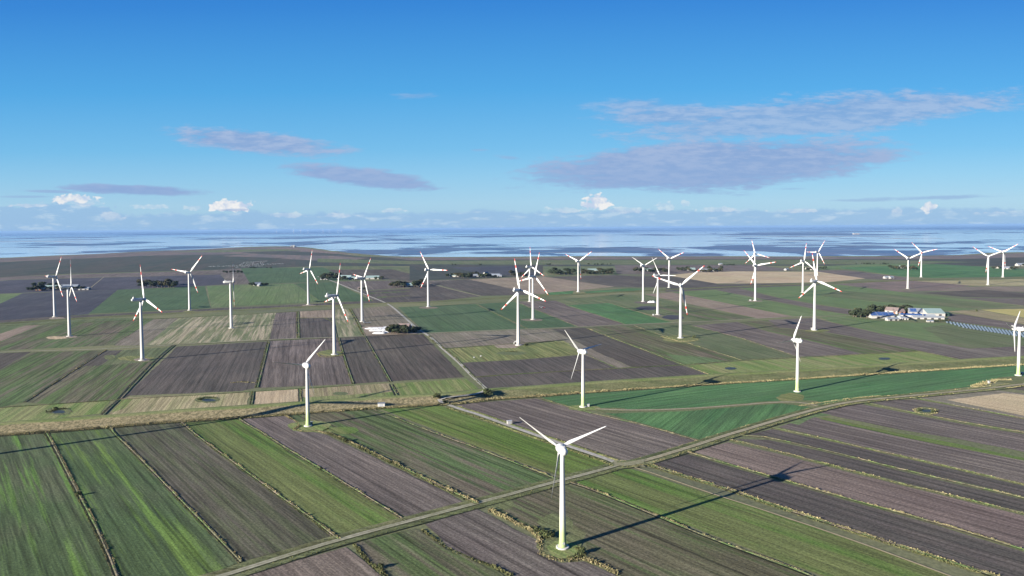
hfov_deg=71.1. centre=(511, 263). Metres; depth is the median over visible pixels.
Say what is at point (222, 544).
ditch water
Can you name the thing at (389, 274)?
ploughed field
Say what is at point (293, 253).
marsh land
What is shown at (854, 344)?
ploughed field
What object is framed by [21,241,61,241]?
sandbank land
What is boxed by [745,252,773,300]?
wind turbine
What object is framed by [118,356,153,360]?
grass patch
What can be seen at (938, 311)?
barn
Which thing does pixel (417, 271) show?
ploughed field
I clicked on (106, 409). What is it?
ditch water
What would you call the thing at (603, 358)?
ploughed field
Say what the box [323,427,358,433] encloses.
grass patch
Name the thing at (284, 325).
ploughed field
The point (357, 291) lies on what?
road
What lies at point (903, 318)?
shed
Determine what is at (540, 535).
tall grass
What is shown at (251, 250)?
ploughed field
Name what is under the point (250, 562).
grass verge
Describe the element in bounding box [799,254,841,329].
wind turbine
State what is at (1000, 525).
ploughed field
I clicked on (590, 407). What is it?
grass patch
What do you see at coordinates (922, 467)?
ploughed field
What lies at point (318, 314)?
stubble field
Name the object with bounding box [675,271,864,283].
straw field
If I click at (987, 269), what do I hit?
wind turbine
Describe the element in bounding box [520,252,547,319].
wind turbine
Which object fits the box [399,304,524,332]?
green field
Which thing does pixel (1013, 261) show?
marsh land
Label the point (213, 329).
stubble field
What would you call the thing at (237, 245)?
sandbank land
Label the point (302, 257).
marsh land
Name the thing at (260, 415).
dry grass
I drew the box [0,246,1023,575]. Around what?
ground
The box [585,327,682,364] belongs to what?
ditch bank ground
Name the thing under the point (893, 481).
ditch water
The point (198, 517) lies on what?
ditch bank ground
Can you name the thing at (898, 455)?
ditch water
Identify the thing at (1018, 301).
ploughed field
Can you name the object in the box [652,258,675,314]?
wind turbine
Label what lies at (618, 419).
ditch water
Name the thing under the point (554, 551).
grass patch
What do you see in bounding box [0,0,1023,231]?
sky
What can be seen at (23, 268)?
marsh land
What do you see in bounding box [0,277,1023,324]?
bank terrain
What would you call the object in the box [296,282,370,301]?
green field
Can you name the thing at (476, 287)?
ploughed field
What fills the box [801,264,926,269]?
green field
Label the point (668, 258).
wind turbine
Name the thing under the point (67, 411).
grass patch
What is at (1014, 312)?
straw field
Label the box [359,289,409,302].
ploughed field
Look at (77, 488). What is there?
reeds
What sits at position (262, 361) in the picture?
tall grass
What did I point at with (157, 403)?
meadow field
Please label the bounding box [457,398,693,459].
ploughed field
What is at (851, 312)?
tree
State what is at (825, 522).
ditch water
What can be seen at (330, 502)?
green field
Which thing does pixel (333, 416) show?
earth patch
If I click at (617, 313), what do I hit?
green field
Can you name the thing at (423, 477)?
ditch bank ground
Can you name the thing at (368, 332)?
yard ground
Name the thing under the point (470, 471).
field
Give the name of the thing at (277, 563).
grass verge
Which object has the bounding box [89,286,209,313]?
green field
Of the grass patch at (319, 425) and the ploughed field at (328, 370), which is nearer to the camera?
the grass patch at (319, 425)
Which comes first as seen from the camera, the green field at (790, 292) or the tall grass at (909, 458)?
the tall grass at (909, 458)
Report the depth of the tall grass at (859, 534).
307.78 m
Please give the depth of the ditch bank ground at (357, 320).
1045.45 m
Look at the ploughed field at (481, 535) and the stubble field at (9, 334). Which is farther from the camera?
the stubble field at (9, 334)
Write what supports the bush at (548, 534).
on the grass patch at (575, 534)
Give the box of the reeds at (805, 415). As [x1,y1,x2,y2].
[625,385,1023,466]
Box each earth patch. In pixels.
[46,336,66,338]
[301,412,354,421]
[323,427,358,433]
[419,306,437,308]
[521,319,541,320]
[636,306,656,309]
[662,315,683,319]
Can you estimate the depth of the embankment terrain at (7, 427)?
558.65 m
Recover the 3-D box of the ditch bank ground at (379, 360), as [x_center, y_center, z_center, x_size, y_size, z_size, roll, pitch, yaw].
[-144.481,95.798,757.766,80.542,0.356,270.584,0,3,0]
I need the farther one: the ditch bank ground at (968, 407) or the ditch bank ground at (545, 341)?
the ditch bank ground at (545, 341)
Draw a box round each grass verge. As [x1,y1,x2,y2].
[199,462,613,575]
[232,466,623,575]
[451,407,613,465]
[457,406,617,459]
[617,382,1023,461]
[622,386,1022,467]
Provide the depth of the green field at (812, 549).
314.60 m
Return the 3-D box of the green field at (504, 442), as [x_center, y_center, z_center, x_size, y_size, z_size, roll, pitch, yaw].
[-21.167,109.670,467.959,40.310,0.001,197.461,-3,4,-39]
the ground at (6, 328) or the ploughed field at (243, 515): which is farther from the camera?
the ground at (6, 328)
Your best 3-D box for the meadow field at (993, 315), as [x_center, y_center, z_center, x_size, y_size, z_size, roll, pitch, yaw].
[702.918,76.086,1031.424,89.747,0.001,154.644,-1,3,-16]
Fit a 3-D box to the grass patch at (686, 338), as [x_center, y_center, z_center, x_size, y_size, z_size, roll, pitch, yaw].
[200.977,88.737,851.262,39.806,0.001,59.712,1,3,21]
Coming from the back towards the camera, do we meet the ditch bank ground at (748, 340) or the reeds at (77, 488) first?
the ditch bank ground at (748, 340)
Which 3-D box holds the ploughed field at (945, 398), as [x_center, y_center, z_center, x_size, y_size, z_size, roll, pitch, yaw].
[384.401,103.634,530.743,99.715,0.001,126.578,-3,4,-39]
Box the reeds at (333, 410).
[0,363,1023,435]
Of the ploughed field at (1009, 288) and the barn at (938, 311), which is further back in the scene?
the ploughed field at (1009, 288)
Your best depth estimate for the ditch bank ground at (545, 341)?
807.17 m
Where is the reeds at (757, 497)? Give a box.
[649,463,999,575]
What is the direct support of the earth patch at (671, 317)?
on the ploughed field at (628, 301)
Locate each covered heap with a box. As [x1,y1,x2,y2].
[365,327,384,328]
[373,331,386,333]
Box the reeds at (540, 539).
[488,507,618,574]
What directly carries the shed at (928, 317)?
on the ground at (924, 560)
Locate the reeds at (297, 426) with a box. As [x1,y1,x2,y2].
[284,414,326,433]
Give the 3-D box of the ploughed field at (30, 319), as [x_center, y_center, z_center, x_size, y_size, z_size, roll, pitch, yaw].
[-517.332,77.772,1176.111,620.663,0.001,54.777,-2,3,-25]
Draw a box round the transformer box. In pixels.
[377,402,384,406]
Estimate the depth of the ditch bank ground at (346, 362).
712.76 m
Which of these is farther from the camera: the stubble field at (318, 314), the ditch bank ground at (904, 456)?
the stubble field at (318, 314)
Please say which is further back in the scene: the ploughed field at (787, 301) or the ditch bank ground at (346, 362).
the ploughed field at (787, 301)
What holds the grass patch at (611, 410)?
on the green field at (823, 390)
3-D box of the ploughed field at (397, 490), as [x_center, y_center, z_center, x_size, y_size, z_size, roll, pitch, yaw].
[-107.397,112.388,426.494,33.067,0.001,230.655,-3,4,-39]
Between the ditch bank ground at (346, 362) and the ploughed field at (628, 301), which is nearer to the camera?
the ditch bank ground at (346, 362)
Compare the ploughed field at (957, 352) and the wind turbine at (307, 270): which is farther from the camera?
the wind turbine at (307, 270)
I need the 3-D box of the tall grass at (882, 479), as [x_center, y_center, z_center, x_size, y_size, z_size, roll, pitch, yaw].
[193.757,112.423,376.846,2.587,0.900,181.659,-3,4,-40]
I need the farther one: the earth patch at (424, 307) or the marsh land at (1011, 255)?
the marsh land at (1011, 255)
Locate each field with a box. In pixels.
[0,271,204,280]
[0,274,228,293]
[0,290,116,319]
[0,293,21,302]
[0,301,382,322]
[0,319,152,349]
[0,325,38,340]
[0,350,102,406]
[0,352,29,368]
[0,401,109,421]
[0,434,111,575]
[27,362,151,403]
[50,429,236,575]
[83,350,121,365]
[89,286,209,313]
[103,347,168,364]
[110,392,249,413]
[112,399,132,411]
[114,318,176,345]
[115,423,329,560]
[124,342,266,397]
[147,313,275,344]
[179,249,301,251]
[185,419,397,535]
[205,268,249,284]
[207,284,319,307]
[241,267,347,283]
[243,415,461,515]
[249,547,380,575]
[254,389,297,403]
[259,338,351,387]
[270,312,296,339]
[274,248,348,253]
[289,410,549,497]
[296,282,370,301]
[299,310,331,317]
[300,318,332,337]
[302,383,391,397]
[302,392,398,400]
[317,259,958,264]
[324,266,409,272]
[329,269,409,280]
[335,309,361,336]
[336,280,452,290]
[340,336,388,383]
[353,306,412,326]
[354,529,503,575]
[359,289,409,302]
[367,334,463,380]
[369,291,408,293]
[378,295,409,297]
[383,406,605,475]
[393,379,477,394]
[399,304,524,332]
[409,284,478,301]
[425,509,615,575]
[430,329,561,347]
[431,279,536,295]
[447,341,577,361]
[451,266,533,274]
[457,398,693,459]
[463,355,613,376]
[469,276,612,293]
[477,366,704,387]
[479,302,575,328]
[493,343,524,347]
[496,485,801,575]
[516,300,621,326]
[543,266,618,275]
[543,365,1023,408]
[545,291,572,294]
[547,329,629,367]
[552,328,679,366]
[553,275,716,287]
[558,294,753,321]
[567,303,669,323]
[577,469,946,575]
[585,288,641,292]
[588,326,736,363]
[604,403,809,438]
[615,265,791,273]
[639,325,793,359]
[641,276,709,282]
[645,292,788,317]
[655,454,1023,575]
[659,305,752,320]
[665,284,818,291]
[666,354,721,363]
[674,290,846,315]
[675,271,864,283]
[689,351,953,373]
[693,322,860,357]
[696,442,1023,547]
[719,288,849,313]
[737,439,1023,511]
[740,320,915,353]
[742,285,1008,310]
[749,429,1023,495]
[769,318,1023,358]
[780,417,1023,482]
[789,413,828,424]
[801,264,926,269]
[816,270,906,279]
[820,290,1017,308]
[820,417,1023,460]
[821,316,1023,347]
[821,404,1023,451]
[838,281,969,291]
[845,264,1023,277]
[872,399,1023,430]
[922,279,1023,285]
[922,325,1023,347]
[922,391,1023,417]
[928,290,1023,297]
[934,286,1023,291]
[947,314,1023,331]
[949,310,1023,323]
[950,393,1023,415]
[967,298,1023,304]
[985,309,1023,316]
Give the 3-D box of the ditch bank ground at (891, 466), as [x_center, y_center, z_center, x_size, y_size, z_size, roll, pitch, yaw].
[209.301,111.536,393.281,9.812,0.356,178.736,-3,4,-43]
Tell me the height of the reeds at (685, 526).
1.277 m
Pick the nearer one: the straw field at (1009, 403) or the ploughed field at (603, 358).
the straw field at (1009, 403)
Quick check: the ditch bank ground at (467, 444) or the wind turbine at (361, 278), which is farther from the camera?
the wind turbine at (361, 278)
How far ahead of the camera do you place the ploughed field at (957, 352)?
812.16 m
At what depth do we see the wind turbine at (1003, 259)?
1801.43 m
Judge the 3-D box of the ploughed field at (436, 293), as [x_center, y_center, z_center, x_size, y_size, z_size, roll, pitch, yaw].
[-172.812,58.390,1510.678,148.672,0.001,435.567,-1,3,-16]
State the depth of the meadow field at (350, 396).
569.76 m
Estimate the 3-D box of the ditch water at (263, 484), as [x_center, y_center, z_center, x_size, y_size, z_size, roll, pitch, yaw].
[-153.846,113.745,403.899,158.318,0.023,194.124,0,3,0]
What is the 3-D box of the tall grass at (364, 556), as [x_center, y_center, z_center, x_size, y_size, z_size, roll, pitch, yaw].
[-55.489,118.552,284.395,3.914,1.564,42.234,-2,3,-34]
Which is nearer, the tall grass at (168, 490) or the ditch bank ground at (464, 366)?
the tall grass at (168, 490)
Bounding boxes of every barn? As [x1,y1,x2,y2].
[63,284,79,286]
[78,287,90,289]
[366,275,379,278]
[406,283,418,286]
[865,312,895,318]
[908,308,922,313]
[923,308,945,316]
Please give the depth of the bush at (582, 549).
291.56 m
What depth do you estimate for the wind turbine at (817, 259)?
1900.24 m
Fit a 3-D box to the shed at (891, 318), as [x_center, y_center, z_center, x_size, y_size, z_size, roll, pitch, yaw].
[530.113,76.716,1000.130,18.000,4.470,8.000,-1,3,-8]
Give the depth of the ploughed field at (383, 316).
1088.46 m
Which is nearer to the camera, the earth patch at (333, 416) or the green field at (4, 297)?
the earth patch at (333, 416)
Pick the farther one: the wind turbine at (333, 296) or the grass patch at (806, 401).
the wind turbine at (333, 296)
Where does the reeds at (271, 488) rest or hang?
on the ground at (924, 560)
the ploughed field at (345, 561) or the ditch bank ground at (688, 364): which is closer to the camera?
the ploughed field at (345, 561)
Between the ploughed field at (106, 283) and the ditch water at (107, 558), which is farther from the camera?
the ploughed field at (106, 283)
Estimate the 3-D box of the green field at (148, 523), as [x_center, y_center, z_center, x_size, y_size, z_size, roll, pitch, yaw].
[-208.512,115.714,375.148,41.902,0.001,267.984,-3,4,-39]
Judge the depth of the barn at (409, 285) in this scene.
1641.05 m
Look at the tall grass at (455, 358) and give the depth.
738.83 m
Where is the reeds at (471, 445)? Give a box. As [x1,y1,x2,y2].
[370,407,555,477]
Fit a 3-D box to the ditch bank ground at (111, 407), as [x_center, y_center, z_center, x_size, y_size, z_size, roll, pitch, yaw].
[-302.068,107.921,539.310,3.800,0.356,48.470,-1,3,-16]
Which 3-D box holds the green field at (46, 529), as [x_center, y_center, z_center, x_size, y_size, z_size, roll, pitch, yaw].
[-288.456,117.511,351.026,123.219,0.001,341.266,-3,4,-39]
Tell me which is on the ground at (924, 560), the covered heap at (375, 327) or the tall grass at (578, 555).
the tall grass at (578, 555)
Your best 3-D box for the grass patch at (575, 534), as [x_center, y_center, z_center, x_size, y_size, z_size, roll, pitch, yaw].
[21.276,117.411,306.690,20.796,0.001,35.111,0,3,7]
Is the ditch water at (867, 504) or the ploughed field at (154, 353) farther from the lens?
the ploughed field at (154, 353)
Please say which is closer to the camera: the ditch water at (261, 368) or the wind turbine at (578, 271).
the ditch water at (261, 368)
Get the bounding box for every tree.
[412,280,420,286]
[848,310,857,316]
[862,309,871,317]
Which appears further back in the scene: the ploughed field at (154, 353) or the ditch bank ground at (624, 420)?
the ploughed field at (154, 353)
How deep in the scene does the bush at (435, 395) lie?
548.50 m
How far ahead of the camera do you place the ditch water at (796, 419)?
483.30 m
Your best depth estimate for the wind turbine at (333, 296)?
757.33 m
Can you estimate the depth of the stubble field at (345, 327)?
999.07 m
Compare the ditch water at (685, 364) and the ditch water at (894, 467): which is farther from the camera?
the ditch water at (685, 364)
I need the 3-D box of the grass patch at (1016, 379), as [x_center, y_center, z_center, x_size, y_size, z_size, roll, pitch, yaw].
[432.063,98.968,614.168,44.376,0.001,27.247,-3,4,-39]
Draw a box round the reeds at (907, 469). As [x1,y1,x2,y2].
[768,437,1018,495]
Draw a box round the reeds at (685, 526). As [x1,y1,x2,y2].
[571,481,811,574]
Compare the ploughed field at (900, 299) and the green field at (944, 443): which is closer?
the green field at (944, 443)
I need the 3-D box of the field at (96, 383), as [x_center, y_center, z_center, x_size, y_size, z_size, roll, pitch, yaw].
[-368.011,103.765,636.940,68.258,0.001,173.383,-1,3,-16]
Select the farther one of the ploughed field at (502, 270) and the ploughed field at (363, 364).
the ploughed field at (502, 270)
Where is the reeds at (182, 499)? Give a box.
[110,425,243,561]
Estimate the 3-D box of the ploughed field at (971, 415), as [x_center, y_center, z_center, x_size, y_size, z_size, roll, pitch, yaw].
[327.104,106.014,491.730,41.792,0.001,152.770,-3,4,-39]
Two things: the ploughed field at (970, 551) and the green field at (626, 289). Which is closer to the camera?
the ploughed field at (970, 551)
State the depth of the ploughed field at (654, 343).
816.70 m
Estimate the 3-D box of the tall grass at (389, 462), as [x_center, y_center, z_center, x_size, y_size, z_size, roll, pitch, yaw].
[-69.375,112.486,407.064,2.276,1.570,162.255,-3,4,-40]
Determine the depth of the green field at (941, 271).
2043.45 m
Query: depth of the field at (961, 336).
842.95 m
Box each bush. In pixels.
[433,393,440,397]
[483,388,492,394]
[542,530,554,537]
[577,546,585,553]
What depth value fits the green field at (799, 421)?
494.80 m
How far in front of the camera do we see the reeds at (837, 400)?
546.77 m
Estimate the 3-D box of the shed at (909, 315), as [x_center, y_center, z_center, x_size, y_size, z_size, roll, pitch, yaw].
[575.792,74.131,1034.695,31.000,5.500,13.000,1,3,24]
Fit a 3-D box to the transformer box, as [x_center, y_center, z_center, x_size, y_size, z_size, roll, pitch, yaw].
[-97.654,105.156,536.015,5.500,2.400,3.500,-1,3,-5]
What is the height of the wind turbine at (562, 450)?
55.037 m
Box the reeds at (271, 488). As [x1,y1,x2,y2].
[181,420,340,537]
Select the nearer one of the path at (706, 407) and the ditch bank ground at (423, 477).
the ditch bank ground at (423, 477)
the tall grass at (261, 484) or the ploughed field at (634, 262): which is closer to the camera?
the tall grass at (261, 484)
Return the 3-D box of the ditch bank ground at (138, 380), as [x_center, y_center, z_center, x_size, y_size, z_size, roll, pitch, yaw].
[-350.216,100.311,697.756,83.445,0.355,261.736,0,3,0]
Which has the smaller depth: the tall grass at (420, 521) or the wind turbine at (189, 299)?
the tall grass at (420, 521)
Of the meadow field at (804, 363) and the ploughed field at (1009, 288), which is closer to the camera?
the meadow field at (804, 363)
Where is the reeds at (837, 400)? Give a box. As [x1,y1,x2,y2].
[799,395,878,405]
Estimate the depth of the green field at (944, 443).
444.39 m
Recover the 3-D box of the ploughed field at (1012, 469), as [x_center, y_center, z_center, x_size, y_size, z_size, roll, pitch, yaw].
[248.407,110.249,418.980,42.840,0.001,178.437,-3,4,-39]
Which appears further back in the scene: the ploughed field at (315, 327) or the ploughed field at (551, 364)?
the ploughed field at (315, 327)
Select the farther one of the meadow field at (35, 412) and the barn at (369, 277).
the barn at (369, 277)
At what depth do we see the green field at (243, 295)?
1450.95 m
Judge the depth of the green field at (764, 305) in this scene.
1218.06 m
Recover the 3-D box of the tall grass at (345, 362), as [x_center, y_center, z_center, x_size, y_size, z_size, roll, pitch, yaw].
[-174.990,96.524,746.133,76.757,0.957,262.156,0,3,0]
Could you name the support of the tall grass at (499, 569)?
on the ground at (924, 560)
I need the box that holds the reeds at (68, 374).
[30,350,105,399]
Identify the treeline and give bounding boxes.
[249,262,888,267]
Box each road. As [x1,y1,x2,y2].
[9,316,812,351]
[215,465,619,575]
[317,276,385,302]
[388,304,614,461]
[610,459,644,466]
[644,383,1023,461]
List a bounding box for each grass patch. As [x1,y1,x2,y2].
[45,408,72,414]
[104,355,114,359]
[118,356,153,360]
[195,396,219,402]
[288,420,330,431]
[318,350,341,355]
[333,392,348,394]
[485,498,513,509]
[496,351,525,354]
[536,524,585,556]
[537,513,572,530]
[547,540,577,557]
[569,405,599,410]
[596,408,625,411]
[663,335,697,342]
[776,393,803,400]
[784,400,821,404]
[805,329,829,331]
[914,407,938,414]
[995,376,1023,382]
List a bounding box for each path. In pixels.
[595,401,817,409]
[634,467,950,575]
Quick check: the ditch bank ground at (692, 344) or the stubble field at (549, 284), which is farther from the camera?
the stubble field at (549, 284)
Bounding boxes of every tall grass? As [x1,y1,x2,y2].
[14,400,112,406]
[43,433,113,575]
[46,407,66,411]
[108,427,237,562]
[178,420,335,538]
[238,419,398,517]
[242,477,581,572]
[255,341,267,387]
[255,467,624,571]
[326,432,475,503]
[328,432,406,469]
[339,341,352,383]
[352,543,387,575]
[421,529,512,575]
[428,335,482,387]
[447,407,611,465]
[486,351,916,376]
[526,525,554,538]
[567,546,586,558]
[623,385,1020,466]
[644,463,984,575]
[731,440,1023,514]
[777,429,1023,484]
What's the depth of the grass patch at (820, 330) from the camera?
908.52 m
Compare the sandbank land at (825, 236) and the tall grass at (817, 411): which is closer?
the tall grass at (817, 411)
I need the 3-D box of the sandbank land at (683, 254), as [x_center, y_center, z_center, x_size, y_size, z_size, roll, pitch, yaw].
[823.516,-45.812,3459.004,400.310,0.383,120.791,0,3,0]
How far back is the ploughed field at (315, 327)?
970.13 m
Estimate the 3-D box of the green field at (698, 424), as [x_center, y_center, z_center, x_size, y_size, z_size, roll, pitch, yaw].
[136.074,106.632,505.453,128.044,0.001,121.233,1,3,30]
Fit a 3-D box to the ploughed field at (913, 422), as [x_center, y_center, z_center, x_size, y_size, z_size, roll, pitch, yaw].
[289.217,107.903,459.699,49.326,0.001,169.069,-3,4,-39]
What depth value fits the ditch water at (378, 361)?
710.08 m
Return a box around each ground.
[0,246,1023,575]
[0,318,152,350]
[1,308,347,325]
[2,399,118,407]
[23,351,101,401]
[45,432,118,575]
[103,400,119,414]
[109,425,241,562]
[121,345,175,397]
[123,385,352,398]
[177,337,337,344]
[180,420,338,538]
[239,418,405,519]
[257,341,269,386]
[298,311,299,337]
[339,338,354,383]
[346,442,476,502]
[350,308,364,334]
[362,326,421,335]
[364,336,391,380]
[374,409,557,479]
[429,335,484,388]
[446,341,614,367]
[477,351,913,376]
[538,397,701,441]
[570,482,813,575]
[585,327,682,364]
[633,325,739,359]
[688,452,1023,550]
[690,325,795,356]
[730,439,1023,513]
[744,435,1023,498]
[772,427,1023,484]
[867,403,1023,432]
[915,398,1020,417]
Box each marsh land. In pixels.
[0,247,364,261]
[0,256,281,276]
[15,254,1023,273]
[228,254,352,260]
[242,251,353,255]
[397,253,1023,259]
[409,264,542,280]
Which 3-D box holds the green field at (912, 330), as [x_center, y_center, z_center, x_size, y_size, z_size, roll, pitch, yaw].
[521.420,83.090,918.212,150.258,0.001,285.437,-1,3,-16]
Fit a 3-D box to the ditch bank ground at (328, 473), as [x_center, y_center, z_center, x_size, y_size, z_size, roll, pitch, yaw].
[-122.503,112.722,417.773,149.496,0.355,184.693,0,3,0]
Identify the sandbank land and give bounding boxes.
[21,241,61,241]
[200,245,276,245]
[537,252,632,252]
[660,254,705,254]
[740,236,906,236]
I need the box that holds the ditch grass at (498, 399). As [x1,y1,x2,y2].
[3,365,1015,435]
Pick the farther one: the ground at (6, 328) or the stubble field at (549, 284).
the stubble field at (549, 284)
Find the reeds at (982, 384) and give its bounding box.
[970,378,1011,386]
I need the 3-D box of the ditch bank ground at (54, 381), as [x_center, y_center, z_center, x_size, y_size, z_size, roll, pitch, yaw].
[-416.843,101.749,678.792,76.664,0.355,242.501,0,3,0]
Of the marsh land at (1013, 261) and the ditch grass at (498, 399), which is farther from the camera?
the marsh land at (1013, 261)
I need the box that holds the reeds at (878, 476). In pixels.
[732,439,1016,510]
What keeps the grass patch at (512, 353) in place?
on the meadow field at (530, 350)
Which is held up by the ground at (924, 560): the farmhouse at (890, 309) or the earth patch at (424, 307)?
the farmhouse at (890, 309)
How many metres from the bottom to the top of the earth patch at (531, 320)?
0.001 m
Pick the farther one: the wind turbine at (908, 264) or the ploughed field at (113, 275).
the ploughed field at (113, 275)
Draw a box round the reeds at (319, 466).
[241,419,406,519]
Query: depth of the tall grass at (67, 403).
555.01 m
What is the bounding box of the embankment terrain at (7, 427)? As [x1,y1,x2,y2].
[0,356,1023,433]
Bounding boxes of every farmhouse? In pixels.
[399,323,411,327]
[885,307,899,313]
[893,309,904,313]
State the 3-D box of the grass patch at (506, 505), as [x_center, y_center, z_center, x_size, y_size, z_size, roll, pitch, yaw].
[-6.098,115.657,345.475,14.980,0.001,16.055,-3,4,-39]
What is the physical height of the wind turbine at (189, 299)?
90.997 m
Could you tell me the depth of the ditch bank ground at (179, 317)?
1090.37 m
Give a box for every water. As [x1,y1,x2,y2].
[0,225,1023,257]
[0,365,1021,436]
[24,350,103,401]
[45,433,115,575]
[51,410,64,412]
[101,400,117,414]
[108,426,239,561]
[117,345,173,398]
[183,424,336,538]
[239,419,403,520]
[246,468,624,575]
[255,341,268,386]
[365,337,390,381]
[374,410,556,479]
[481,351,912,376]
[540,398,692,439]
[570,483,808,575]
[625,386,1023,468]
[656,467,991,575]
[690,453,1022,549]
[745,443,1022,513]
[754,436,1021,497]
[775,428,1020,483]
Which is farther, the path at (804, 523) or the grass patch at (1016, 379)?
the grass patch at (1016, 379)
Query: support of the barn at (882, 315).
on the ground at (924, 560)
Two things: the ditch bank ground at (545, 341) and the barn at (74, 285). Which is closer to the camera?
the ditch bank ground at (545, 341)
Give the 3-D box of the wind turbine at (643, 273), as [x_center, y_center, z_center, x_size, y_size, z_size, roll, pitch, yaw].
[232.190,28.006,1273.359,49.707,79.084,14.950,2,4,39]
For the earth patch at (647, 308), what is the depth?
1168.51 m
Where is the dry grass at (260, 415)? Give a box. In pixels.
[8,396,509,433]
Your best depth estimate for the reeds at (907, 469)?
377.32 m
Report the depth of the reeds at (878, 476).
383.21 m
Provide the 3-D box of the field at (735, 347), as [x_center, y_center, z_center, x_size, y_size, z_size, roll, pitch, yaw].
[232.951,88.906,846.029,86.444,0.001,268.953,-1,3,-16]
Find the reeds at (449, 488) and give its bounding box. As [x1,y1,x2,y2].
[329,431,478,503]
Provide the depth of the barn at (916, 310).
1065.22 m
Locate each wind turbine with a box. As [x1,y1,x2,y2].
[47,259,62,316]
[59,258,76,336]
[131,267,161,360]
[172,256,201,309]
[223,276,234,328]
[276,340,324,426]
[300,254,317,304]
[325,269,347,354]
[353,258,370,321]
[420,252,446,306]
[501,259,544,345]
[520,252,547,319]
[521,253,543,301]
[521,418,605,549]
[565,331,600,407]
[567,251,591,291]
[635,259,652,301]
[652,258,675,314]
[653,265,704,337]
[662,252,683,287]
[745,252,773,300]
[746,242,768,278]
[778,317,802,391]
[790,248,816,292]
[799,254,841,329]
[812,242,823,275]
[894,249,925,288]
[912,243,936,276]
[973,247,1004,284]
[988,244,1017,276]
[1007,312,1023,375]
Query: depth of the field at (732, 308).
1190.23 m
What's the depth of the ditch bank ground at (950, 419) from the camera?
485.74 m
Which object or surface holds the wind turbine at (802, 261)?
on the ground at (924, 560)
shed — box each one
[884,317,898,320]
[899,313,923,317]
[899,316,908,319]
[911,316,944,319]
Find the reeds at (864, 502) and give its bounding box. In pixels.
[688,451,1021,547]
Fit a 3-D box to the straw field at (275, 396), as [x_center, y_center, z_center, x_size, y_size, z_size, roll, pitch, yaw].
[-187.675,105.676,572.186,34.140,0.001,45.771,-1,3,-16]
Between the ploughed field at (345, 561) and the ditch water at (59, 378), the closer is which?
the ploughed field at (345, 561)
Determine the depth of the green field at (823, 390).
579.23 m
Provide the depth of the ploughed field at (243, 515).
360.48 m
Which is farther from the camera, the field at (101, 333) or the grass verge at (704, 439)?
the field at (101, 333)
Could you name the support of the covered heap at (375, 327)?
on the yard ground at (368, 332)
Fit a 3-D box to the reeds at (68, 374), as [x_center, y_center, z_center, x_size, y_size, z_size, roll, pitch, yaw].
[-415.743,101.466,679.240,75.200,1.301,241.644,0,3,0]
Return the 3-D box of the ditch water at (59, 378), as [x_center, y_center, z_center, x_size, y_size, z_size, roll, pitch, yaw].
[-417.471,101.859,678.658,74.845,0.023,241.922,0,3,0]
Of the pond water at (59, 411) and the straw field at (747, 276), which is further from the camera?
the straw field at (747, 276)
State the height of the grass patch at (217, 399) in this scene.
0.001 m
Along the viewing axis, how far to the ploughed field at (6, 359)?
757.10 m
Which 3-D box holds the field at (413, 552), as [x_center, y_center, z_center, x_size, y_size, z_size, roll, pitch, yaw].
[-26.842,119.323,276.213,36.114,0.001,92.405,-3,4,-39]
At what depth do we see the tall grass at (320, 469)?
391.46 m
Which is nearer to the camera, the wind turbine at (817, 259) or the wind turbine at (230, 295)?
the wind turbine at (230, 295)
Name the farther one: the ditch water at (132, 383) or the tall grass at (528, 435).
the ditch water at (132, 383)
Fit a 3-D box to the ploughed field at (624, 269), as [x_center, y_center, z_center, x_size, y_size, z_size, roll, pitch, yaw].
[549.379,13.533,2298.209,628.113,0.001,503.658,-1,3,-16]
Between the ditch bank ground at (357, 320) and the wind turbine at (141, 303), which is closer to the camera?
the wind turbine at (141, 303)
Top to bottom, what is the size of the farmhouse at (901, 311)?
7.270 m
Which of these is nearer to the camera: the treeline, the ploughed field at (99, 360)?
the ploughed field at (99, 360)
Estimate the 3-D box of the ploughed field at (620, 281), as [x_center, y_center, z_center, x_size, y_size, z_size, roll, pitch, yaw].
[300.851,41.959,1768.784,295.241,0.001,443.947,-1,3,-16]
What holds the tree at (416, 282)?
on the ground at (924, 560)
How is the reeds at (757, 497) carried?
on the ground at (924, 560)
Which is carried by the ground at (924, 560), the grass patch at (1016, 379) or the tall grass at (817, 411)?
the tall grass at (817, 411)
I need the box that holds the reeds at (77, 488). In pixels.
[49,433,119,575]
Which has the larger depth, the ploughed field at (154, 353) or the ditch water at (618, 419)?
the ploughed field at (154, 353)
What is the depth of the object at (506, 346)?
810.20 m
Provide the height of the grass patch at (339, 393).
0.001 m
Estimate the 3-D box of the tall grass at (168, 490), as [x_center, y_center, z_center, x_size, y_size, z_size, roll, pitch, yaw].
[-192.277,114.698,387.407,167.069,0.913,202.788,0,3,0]
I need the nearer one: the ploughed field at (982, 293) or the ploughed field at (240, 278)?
the ploughed field at (982, 293)
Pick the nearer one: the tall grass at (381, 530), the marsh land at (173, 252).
the tall grass at (381, 530)
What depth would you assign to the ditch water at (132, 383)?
657.38 m
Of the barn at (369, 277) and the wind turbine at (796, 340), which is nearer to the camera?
the wind turbine at (796, 340)
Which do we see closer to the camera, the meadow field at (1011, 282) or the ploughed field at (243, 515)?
the ploughed field at (243, 515)
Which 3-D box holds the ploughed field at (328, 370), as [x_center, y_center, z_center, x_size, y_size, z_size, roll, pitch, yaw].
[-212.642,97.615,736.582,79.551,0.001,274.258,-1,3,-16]

